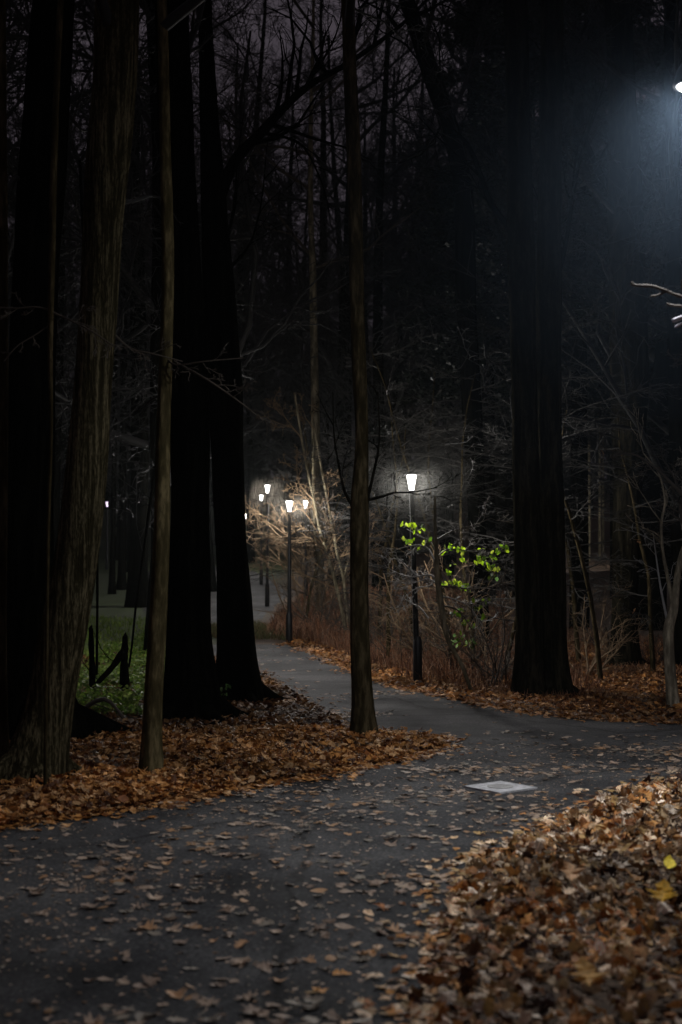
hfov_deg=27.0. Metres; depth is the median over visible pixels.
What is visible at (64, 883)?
fallen leaf
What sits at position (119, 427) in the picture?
bare tree
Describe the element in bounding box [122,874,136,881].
fallen leaf
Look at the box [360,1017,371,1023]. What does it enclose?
fallen leaf
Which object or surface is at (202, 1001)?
fallen leaf
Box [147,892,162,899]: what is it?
fallen leaf
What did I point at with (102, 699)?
fallen branch
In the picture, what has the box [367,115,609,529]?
bare tree
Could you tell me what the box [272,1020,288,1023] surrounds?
fallen leaf
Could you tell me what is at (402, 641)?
bare shrub
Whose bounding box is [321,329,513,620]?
understory tree
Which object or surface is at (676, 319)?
tree
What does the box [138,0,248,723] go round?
tree
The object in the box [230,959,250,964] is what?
fallen leaf
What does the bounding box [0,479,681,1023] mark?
ground
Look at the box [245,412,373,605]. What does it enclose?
understory tree
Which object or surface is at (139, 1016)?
fallen leaf
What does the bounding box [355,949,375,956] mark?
fallen leaf
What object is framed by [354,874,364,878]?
fallen leaf
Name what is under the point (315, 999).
fallen leaf
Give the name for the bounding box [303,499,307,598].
path lamp
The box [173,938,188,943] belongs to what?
fallen leaf
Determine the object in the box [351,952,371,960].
fallen leaf
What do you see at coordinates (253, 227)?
bare tree
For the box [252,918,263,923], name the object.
fallen leaf
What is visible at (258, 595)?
path
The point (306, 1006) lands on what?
fallen leaf
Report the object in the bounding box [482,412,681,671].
understory tree
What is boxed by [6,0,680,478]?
sky
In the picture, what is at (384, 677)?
leaf litter
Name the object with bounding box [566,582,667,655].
bare shrub
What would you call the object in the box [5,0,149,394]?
bare tree
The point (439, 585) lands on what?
leafy sapling
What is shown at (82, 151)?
bare tree
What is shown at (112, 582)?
tree
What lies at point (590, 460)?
bare tree
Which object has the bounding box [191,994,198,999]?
fallen leaf
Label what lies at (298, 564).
bare shrub
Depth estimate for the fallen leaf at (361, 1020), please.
5.04 m
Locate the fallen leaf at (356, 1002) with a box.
[353,1000,362,1009]
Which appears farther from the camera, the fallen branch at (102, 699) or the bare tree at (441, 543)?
the bare tree at (441, 543)
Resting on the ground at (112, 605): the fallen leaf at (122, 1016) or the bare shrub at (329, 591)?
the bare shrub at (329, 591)
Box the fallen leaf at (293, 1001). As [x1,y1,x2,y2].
[284,1000,301,1004]
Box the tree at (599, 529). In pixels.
[596,197,600,556]
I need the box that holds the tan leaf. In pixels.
[559,861,585,879]
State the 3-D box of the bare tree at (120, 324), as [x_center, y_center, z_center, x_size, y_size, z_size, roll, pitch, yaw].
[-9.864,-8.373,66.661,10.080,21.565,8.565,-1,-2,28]
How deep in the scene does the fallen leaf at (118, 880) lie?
7.22 m
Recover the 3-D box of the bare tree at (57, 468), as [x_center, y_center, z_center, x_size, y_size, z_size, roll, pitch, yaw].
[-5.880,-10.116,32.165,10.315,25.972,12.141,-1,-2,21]
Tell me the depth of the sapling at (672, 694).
15.74 m
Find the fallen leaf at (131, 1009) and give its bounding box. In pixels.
[122,1005,134,1010]
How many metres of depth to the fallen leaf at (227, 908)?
6.61 m
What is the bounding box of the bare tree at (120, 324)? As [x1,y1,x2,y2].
[62,119,200,532]
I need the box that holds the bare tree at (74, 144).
[6,0,151,380]
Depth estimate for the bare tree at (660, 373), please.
30.08 m
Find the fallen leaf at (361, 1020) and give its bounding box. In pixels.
[352,1018,370,1021]
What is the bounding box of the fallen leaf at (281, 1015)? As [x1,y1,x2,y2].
[274,1013,289,1016]
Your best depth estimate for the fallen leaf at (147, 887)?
7.08 m
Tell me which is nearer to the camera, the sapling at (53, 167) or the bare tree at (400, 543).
the sapling at (53, 167)
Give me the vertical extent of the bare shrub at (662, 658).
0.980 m
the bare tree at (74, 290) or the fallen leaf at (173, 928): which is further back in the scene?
the bare tree at (74, 290)
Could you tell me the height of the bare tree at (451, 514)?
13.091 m
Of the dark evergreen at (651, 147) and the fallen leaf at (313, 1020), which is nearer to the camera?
the fallen leaf at (313, 1020)
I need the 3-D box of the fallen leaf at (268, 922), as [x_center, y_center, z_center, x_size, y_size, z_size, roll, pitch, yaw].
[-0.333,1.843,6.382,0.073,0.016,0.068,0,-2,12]
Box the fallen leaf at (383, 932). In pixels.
[374,928,388,935]
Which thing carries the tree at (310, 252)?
on the ground at (112, 605)
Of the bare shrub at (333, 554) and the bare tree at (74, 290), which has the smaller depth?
the bare shrub at (333, 554)
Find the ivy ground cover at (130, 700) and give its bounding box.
[76,633,165,714]
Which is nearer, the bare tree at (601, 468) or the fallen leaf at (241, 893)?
the fallen leaf at (241, 893)
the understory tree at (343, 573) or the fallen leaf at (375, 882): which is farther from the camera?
the understory tree at (343, 573)
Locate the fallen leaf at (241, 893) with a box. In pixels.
[233,890,248,895]
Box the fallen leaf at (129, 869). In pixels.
[124,864,136,872]
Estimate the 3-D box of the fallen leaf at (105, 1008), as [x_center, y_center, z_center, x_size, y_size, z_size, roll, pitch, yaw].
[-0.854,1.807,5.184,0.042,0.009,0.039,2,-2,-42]
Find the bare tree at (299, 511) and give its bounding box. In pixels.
[216,28,406,546]
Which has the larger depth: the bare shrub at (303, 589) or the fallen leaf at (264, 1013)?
the bare shrub at (303, 589)
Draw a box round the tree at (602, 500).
[594,359,603,552]
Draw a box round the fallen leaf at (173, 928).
[166,922,181,931]
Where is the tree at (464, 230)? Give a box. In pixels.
[399,0,601,652]
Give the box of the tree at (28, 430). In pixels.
[7,0,137,739]
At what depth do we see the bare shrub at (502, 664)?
17.96 m
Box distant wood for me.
[60,323,609,518]
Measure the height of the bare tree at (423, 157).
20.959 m
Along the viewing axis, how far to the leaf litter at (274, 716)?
14.64 m
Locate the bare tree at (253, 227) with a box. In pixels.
[193,73,307,444]
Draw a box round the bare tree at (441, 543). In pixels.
[366,100,569,571]
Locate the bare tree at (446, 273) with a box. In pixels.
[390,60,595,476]
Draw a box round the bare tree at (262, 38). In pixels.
[118,0,366,460]
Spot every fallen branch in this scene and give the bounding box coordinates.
[82,631,124,692]
[85,697,131,718]
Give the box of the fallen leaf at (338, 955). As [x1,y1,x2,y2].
[335,952,344,957]
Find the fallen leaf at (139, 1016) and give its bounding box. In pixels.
[133,1011,151,1021]
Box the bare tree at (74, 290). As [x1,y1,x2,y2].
[8,86,119,473]
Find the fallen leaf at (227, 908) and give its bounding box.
[217,904,234,911]
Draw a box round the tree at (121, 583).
[7,1,224,589]
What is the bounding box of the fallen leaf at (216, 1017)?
[200,1013,221,1020]
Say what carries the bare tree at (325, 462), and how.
on the ground at (112, 605)
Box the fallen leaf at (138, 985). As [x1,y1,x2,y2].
[132,983,148,987]
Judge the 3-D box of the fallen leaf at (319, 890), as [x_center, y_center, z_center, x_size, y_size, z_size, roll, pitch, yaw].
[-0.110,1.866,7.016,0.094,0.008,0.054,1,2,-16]
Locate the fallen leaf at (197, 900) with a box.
[191,896,206,902]
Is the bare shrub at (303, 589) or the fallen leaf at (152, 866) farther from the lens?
the bare shrub at (303, 589)
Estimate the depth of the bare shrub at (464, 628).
19.66 m
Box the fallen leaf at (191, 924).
[186,921,197,927]
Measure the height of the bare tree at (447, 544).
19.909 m
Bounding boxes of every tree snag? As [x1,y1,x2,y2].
[88,625,95,693]
[119,632,129,690]
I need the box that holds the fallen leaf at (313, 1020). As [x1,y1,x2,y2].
[302,1016,320,1023]
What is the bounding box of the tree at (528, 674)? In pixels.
[332,0,546,699]
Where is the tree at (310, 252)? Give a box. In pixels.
[129,0,451,601]
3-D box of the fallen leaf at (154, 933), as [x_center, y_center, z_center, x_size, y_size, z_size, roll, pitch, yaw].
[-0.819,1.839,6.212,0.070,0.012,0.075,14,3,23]
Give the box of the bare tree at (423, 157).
[365,28,659,497]
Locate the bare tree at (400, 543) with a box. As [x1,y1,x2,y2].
[279,41,476,568]
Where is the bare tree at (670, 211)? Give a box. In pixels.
[367,0,681,667]
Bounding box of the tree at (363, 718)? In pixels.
[220,0,460,737]
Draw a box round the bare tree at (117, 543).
[70,145,151,560]
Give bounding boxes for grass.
[79,613,145,700]
[211,580,681,715]
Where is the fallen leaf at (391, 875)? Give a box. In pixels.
[386,873,401,877]
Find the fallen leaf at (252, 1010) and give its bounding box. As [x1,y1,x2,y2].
[238,1004,262,1013]
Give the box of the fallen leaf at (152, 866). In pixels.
[147,864,162,868]
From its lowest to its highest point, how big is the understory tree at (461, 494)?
4.787 m
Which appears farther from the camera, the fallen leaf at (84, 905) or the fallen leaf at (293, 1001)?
the fallen leaf at (84, 905)
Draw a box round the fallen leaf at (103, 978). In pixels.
[96,976,112,980]
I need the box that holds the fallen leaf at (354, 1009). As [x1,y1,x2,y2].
[348,1003,364,1011]
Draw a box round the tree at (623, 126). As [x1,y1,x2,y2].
[529,0,649,667]
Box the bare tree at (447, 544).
[370,154,594,565]
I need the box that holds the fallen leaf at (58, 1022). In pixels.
[49,1020,68,1023]
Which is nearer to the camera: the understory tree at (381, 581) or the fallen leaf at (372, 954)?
the fallen leaf at (372, 954)
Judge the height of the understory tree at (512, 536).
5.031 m
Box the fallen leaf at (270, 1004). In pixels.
[265,1002,283,1007]
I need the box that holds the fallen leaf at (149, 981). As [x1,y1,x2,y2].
[140,974,159,987]
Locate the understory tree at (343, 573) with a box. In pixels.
[288,393,392,627]
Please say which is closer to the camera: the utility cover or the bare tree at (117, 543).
the utility cover
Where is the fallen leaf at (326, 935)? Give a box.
[321,933,330,937]
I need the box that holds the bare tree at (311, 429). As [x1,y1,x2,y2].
[262,244,408,480]
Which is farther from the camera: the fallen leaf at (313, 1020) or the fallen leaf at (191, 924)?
the fallen leaf at (191, 924)
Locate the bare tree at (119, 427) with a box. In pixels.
[60,264,150,494]
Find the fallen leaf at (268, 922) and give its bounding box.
[258,919,273,925]
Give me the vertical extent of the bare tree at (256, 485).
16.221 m
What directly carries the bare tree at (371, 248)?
on the ground at (112, 605)
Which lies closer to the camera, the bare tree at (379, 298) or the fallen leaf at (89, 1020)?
the fallen leaf at (89, 1020)
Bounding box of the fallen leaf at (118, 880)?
[110,879,123,882]
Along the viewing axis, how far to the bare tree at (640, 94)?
82.16 m
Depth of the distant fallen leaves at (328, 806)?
9.40 m
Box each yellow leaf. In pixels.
[567,956,608,985]
[645,878,677,901]
[664,855,675,868]
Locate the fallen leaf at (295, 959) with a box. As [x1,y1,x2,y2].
[286,957,300,962]
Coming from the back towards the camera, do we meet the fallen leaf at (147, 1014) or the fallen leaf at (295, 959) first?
the fallen leaf at (295, 959)
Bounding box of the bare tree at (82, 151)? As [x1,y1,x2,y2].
[6,0,199,421]
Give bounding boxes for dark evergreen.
[368,0,599,606]
[411,0,681,631]
[421,1,651,383]
[510,0,664,598]
[587,23,681,582]
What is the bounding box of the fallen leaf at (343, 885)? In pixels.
[335,883,346,887]
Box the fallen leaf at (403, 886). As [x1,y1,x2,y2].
[395,882,410,888]
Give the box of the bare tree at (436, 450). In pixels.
[413,401,461,496]
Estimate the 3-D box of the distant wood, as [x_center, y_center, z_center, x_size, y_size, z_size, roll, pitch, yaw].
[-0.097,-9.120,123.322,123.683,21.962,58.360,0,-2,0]
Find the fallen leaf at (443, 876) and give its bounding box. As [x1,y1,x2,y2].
[434,873,450,880]
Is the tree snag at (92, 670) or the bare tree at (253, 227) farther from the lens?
the bare tree at (253, 227)
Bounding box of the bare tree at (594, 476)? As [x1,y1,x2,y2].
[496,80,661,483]
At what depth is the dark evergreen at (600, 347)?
43.15 m
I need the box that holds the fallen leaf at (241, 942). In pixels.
[234,939,247,948]
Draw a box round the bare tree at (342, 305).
[144,0,503,588]
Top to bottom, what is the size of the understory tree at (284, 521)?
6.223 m
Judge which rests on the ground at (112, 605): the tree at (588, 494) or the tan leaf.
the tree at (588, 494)
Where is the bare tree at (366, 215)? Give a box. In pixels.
[256,72,439,560]
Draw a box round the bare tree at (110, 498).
[69,428,149,529]
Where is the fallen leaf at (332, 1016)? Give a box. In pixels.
[322,1012,340,1019]
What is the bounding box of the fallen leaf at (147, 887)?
[139,885,154,888]
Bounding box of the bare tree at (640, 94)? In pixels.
[598,24,661,158]
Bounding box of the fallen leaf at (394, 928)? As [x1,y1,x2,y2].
[384,922,402,931]
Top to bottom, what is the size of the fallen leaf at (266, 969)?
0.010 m
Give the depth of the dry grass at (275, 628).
23.07 m
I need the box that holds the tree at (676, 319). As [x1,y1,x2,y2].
[630,280,681,327]
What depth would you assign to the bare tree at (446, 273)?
54.61 m
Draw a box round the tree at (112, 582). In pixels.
[6,0,276,593]
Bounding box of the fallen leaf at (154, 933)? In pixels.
[147,930,161,934]
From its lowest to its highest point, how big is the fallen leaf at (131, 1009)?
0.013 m
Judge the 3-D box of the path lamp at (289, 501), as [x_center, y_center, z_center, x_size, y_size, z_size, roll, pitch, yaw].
[-0.988,1.153,27.167,0.236,2.827,0.236,0,-2,0]
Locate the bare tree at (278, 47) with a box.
[194,16,329,544]
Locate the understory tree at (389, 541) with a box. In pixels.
[292,445,513,632]
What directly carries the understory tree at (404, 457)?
on the ground at (112, 605)
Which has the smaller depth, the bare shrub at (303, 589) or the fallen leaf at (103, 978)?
the fallen leaf at (103, 978)
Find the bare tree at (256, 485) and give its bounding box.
[243,296,333,527]
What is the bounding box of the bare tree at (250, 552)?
[194,94,372,562]
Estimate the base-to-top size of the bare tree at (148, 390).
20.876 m
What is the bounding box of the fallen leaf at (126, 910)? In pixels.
[119,907,134,911]
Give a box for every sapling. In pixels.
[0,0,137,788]
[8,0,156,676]
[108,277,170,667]
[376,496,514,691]
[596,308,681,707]
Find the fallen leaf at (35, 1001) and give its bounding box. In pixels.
[32,999,40,1003]
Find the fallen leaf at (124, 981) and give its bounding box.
[117,979,129,983]
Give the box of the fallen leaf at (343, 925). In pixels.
[334,923,355,928]
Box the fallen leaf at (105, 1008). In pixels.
[101,1006,113,1010]
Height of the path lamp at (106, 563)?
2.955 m
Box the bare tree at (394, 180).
[260,28,451,554]
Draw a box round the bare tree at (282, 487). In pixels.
[243,192,371,530]
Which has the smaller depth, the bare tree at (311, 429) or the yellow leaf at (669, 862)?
the yellow leaf at (669, 862)
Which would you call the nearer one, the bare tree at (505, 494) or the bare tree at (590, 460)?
the bare tree at (505, 494)
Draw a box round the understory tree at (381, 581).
[282,420,509,631]
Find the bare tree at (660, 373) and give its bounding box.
[474,0,681,630]
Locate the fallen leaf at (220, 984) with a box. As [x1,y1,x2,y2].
[210,981,227,986]
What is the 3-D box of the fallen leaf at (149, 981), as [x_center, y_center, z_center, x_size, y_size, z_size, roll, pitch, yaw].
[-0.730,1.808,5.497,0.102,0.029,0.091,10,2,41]
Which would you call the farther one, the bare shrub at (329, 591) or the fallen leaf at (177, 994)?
the bare shrub at (329, 591)
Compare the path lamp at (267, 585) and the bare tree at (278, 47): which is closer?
the path lamp at (267, 585)
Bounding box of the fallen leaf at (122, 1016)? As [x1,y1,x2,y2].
[115,1013,129,1018]
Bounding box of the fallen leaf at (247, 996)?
[234,991,258,999]
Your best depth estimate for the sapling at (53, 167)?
9.94 m
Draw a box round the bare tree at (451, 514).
[304,173,570,578]
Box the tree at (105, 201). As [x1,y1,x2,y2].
[0,0,182,789]
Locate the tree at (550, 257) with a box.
[532,0,619,697]
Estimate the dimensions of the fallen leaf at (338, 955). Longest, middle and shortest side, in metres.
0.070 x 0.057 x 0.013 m
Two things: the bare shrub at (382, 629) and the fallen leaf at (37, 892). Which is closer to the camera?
the fallen leaf at (37, 892)
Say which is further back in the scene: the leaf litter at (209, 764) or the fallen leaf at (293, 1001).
the leaf litter at (209, 764)
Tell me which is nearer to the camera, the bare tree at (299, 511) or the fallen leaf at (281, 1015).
the fallen leaf at (281, 1015)
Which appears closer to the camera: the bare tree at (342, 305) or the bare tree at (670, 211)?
the bare tree at (670, 211)
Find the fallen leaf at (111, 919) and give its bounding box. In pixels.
[103,918,118,921]
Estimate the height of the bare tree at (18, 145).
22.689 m
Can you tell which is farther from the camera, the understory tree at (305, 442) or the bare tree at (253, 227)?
the bare tree at (253, 227)
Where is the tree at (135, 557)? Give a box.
[8,1,305,607]
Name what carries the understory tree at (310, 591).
on the ground at (112, 605)
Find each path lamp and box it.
[105,501,107,569]
[259,494,263,584]
[264,483,269,606]
[284,498,294,642]
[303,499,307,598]
[404,471,421,683]
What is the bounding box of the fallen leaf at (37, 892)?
[30,887,46,893]
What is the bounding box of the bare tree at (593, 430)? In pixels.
[445,372,609,493]
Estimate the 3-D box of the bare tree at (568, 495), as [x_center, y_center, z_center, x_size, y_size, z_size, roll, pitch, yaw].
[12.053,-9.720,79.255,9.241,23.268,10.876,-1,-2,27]
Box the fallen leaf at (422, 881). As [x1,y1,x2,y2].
[417,877,430,884]
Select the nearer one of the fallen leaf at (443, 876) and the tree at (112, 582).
the fallen leaf at (443, 876)
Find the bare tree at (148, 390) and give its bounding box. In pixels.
[68,158,151,495]
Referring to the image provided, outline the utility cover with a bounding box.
[464,781,536,793]
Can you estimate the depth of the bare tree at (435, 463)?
75.79 m
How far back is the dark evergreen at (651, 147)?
39.62 m
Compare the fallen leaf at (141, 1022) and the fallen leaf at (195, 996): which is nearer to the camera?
the fallen leaf at (141, 1022)
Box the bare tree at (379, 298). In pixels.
[234,0,598,589]
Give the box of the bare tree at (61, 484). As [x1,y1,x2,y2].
[8,55,151,490]
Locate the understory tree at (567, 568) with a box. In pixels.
[406,374,680,662]
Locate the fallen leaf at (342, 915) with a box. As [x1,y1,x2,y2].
[337,914,349,917]
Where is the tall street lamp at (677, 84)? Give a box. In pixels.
[672,63,681,92]
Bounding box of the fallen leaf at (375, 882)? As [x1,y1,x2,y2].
[365,879,380,886]
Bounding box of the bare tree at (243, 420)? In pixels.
[110,208,271,500]
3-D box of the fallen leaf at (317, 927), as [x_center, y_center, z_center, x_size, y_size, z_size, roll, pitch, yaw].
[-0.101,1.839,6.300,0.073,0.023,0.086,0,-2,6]
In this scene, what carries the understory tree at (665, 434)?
on the ground at (112, 605)
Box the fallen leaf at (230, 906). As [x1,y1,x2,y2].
[220,904,237,909]
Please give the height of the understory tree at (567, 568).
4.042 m
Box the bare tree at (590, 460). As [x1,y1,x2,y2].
[563,380,642,491]
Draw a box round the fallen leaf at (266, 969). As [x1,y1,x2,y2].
[261,967,270,972]
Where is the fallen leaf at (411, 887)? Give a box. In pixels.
[406,885,416,889]
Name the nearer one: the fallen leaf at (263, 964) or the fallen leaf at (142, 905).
the fallen leaf at (263, 964)
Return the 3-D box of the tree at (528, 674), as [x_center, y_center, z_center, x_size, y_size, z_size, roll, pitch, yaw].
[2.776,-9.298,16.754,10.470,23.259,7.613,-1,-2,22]
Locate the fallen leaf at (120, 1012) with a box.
[112,1008,129,1015]
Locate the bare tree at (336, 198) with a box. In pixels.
[210,0,439,488]
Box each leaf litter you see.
[0,719,481,831]
[76,650,350,733]
[272,634,681,725]
[305,766,681,1023]
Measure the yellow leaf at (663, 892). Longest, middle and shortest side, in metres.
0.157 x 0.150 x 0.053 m
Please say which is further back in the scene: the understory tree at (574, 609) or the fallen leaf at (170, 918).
the understory tree at (574, 609)
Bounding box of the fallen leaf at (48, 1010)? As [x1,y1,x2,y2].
[44,1008,54,1012]
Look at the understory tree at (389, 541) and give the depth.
24.01 m
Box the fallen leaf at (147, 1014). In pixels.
[143,1009,160,1015]
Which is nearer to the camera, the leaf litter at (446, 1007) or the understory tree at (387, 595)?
the leaf litter at (446, 1007)
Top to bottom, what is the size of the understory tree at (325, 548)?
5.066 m
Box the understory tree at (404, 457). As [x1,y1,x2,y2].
[315,326,497,655]
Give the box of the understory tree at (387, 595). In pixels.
[299,385,512,662]
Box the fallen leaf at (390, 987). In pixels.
[383,985,395,989]
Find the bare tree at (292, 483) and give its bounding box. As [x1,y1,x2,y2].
[241,140,369,549]
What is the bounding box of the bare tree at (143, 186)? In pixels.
[5,0,413,651]
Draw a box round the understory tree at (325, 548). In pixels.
[245,387,349,636]
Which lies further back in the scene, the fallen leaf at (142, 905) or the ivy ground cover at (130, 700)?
the ivy ground cover at (130, 700)
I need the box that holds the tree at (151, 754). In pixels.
[132,0,288,775]
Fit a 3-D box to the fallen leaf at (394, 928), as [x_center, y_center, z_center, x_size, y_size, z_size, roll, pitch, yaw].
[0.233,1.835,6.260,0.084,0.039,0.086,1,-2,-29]
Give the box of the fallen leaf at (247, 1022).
[237,1019,253,1023]
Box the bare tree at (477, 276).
[315,0,661,475]
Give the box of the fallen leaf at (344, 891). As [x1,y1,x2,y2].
[339,889,354,892]
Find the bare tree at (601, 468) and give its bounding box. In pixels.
[590,373,651,516]
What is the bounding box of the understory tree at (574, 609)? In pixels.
[405,298,670,664]
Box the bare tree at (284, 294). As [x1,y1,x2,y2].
[8,5,308,479]
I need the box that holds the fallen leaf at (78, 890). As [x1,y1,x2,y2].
[69,886,84,893]
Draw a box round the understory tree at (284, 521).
[246,386,373,559]
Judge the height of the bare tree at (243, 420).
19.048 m
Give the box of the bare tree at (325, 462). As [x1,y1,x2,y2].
[199,0,427,556]
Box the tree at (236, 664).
[86,0,477,703]
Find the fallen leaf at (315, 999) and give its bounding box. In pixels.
[303,995,323,1003]
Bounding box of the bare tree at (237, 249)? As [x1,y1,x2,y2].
[70,0,335,591]
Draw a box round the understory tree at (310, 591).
[248,469,403,620]
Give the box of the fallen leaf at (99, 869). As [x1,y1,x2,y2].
[94,866,107,872]
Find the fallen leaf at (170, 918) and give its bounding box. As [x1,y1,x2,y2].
[162,916,178,919]
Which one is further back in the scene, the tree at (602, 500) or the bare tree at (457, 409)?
the tree at (602, 500)
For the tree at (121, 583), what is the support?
on the ground at (112, 605)
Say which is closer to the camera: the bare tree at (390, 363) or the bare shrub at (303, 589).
the bare shrub at (303, 589)
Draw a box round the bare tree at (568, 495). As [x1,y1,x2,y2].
[511,146,603,540]
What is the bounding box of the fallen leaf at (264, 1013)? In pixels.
[255,1008,269,1016]
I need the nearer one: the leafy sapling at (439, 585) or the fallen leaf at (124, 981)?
the fallen leaf at (124, 981)
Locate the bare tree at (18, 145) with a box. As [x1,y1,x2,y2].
[6,0,198,412]
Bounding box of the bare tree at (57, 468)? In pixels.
[6,0,341,553]
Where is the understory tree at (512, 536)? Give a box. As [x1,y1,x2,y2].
[425,399,645,597]
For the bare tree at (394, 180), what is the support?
on the ground at (112, 605)
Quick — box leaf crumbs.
[0,745,680,1023]
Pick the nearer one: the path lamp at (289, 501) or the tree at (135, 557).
the path lamp at (289, 501)
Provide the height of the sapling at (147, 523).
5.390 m
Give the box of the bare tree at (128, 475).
[62,45,294,571]
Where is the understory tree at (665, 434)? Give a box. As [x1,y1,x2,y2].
[641,320,671,573]
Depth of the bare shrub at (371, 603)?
29.84 m
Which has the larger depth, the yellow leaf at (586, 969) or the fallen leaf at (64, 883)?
the fallen leaf at (64, 883)
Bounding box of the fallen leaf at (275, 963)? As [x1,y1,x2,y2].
[270,960,284,964]
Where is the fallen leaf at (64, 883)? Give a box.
[58,882,68,885]
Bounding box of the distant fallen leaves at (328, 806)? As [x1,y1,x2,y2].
[0,647,681,868]
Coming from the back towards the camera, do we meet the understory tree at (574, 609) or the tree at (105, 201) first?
the understory tree at (574, 609)
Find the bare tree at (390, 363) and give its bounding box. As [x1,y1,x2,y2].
[336,148,459,529]
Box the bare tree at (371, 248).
[327,139,415,451]
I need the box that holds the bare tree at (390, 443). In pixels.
[242,60,481,582]
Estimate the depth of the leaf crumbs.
7.17 m
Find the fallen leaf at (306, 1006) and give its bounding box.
[297,1001,322,1009]
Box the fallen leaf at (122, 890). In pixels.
[113,888,127,892]
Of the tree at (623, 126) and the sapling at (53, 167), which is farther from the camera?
the tree at (623, 126)
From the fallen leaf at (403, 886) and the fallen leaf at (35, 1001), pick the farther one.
the fallen leaf at (403, 886)
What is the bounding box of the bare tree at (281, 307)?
[228,138,370,497]
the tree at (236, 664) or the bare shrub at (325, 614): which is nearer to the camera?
the tree at (236, 664)
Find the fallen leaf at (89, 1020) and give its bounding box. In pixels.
[84,1011,105,1023]
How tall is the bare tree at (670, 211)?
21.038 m
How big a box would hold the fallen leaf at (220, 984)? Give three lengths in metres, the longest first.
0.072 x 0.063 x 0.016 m
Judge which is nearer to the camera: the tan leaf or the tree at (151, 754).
the tan leaf
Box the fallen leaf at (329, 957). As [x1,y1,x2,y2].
[325,954,336,960]
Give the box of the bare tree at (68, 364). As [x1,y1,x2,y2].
[6,9,149,502]
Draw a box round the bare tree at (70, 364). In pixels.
[8,118,73,481]
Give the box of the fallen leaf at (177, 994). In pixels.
[165,986,186,998]
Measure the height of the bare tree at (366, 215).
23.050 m
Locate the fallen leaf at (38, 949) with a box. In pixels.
[30,946,47,951]
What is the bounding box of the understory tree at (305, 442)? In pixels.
[243,397,418,595]
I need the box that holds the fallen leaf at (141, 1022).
[127,1020,146,1023]
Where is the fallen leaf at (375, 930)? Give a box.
[369,926,383,932]
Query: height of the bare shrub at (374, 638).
1.334 m
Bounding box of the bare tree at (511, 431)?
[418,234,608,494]
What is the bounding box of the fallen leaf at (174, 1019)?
[167,1016,188,1021]
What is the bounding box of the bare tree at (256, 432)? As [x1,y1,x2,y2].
[199,205,280,463]
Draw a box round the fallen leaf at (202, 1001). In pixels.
[196,997,213,1006]
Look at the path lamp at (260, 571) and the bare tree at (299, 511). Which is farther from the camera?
the bare tree at (299, 511)
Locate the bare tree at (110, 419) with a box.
[12,186,149,520]
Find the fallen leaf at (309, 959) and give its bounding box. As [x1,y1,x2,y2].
[302,954,315,961]
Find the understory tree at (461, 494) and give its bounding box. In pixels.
[342,355,567,665]
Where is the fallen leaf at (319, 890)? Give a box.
[310,888,327,892]
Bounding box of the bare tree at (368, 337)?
[278,198,439,487]
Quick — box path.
[0,644,681,1023]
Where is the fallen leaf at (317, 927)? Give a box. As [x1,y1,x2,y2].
[310,923,325,930]
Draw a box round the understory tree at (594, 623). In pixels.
[455,313,650,680]
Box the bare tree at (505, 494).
[362,0,659,597]
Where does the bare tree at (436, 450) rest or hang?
on the ground at (112, 605)
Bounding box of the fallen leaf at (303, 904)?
[295,900,307,906]
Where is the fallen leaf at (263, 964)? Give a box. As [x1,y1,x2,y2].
[256,960,272,967]
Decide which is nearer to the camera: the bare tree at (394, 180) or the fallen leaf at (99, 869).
the fallen leaf at (99, 869)
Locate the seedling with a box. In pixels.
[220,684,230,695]
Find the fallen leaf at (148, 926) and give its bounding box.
[138,920,157,928]
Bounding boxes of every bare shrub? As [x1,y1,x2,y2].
[251,551,348,621]
[252,500,371,583]
[265,509,387,593]
[275,566,378,626]
[293,579,370,628]
[308,561,385,609]
[317,582,428,650]
[327,573,421,621]
[347,580,434,646]
[348,555,509,663]
[369,606,457,662]
[375,575,513,667]
[390,545,571,675]
[439,620,514,687]
[465,629,514,685]
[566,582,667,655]
[567,580,649,677]
[639,605,668,663]
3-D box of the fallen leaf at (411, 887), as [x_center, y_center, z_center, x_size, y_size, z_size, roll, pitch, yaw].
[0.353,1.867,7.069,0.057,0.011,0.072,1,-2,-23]
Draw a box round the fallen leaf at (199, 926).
[183,924,201,928]
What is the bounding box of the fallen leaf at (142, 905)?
[130,902,146,908]
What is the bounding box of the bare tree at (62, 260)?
[5,1,225,298]
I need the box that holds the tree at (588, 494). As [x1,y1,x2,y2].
[587,238,598,560]
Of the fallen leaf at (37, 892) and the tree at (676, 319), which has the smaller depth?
the fallen leaf at (37, 892)
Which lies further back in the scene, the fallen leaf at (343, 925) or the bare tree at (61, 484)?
the bare tree at (61, 484)
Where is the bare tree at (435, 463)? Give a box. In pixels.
[415,397,464,508]
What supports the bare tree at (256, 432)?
on the ground at (112, 605)
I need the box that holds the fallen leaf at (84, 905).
[80,903,97,907]
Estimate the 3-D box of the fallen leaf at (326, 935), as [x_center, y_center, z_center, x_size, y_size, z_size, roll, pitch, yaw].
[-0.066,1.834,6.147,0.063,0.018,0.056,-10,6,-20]

